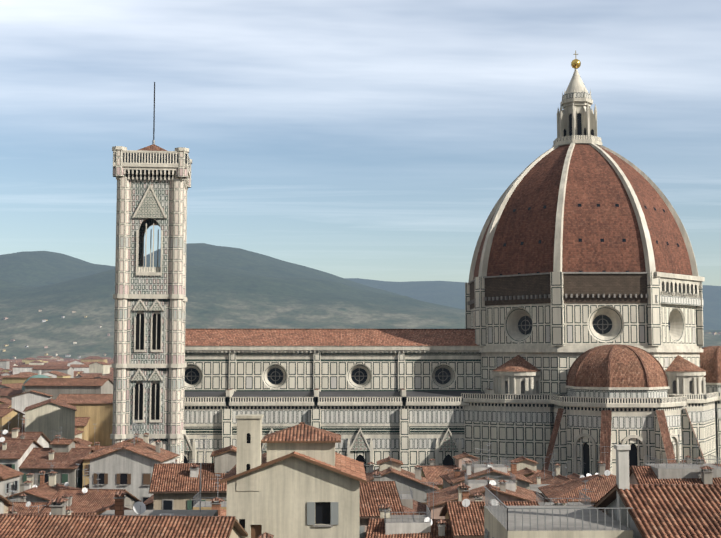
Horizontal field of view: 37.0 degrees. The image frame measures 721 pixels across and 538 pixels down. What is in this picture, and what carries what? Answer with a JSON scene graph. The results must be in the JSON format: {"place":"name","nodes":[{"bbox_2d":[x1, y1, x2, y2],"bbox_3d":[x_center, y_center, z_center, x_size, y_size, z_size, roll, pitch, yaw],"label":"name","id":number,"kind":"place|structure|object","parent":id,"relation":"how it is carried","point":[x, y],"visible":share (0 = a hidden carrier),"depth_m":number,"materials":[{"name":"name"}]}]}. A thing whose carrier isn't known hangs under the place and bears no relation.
{"place":"outdoors","nodes":[
{"label":"outdoors","id":0,"kind":"place"},
{"bbox_2d":[0,243,720,358],"bbox_3d":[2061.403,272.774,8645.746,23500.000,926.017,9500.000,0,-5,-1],"label":"hills","id":1,"kind":"structure","parent":0,"point":[231,288],"depth_m":5608.20,"materials":[{"name":"green plant"}]},
{"bbox_2d":[0,0,720,285],"label":"sky","id":2,"kind":"structure","parent":0,"point":[379,140],"materials":[{"name":"blue"}]},
{"bbox_2d":[344,278,720,329],"bbox_3d":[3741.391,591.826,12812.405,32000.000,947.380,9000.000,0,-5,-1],"label":"hills","id":3,"kind":"structure","parent":0,"point":[448,293],"depth_m":11536.87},
{"label":"ground","id":4,"kind":"structure","parent":0,"visible":0},
{"bbox_2d":[110,82,191,462],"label":"campanile","id":5,"kind":"structure","parent":4,"relation":"on","point":[149,365],"depth_m":218.95,"materials":[{"name":"white stone"}]},
{"bbox_2d":[0,310,720,537],"bbox_3d":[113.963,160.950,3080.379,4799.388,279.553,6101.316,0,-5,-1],"label":"city","id":6,"kind":"object","parent":4,"relation":"on","point":[61,455],"visible":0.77,"depth_m":132.75,"materials":[{"name":"white paint"}]},
{"bbox_2d":[0,375,720,537],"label":"tiled roofs","id":7,"kind":"structure","parent":6,"relation":"on","point":[676,512],"depth_m":71.79,"materials":[{"name":"red tile"}]},
{"bbox_2d":[184,272,720,476],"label":"cathedral","id":8,"kind":"structure","parent":4,"relation":"on","point":[415,397],"depth_m":232.12,"materials":[{"name":"white stone"}]},
{"bbox_2d":[469,59,720,386],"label":"dome","id":9,"kind":"structure","parent":8,"relation":"on","point":[589,207],"depth_m":238.29,"materials":[{"name":"tile"}]},
{"bbox_2d":[552,50,601,146],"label":"lantern","id":10,"kind":"object","parent":9,"relation":"on","point":[576,120],"visible":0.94,"depth_m":256.09,"materials":[{"name":"white stone"}]}
]}

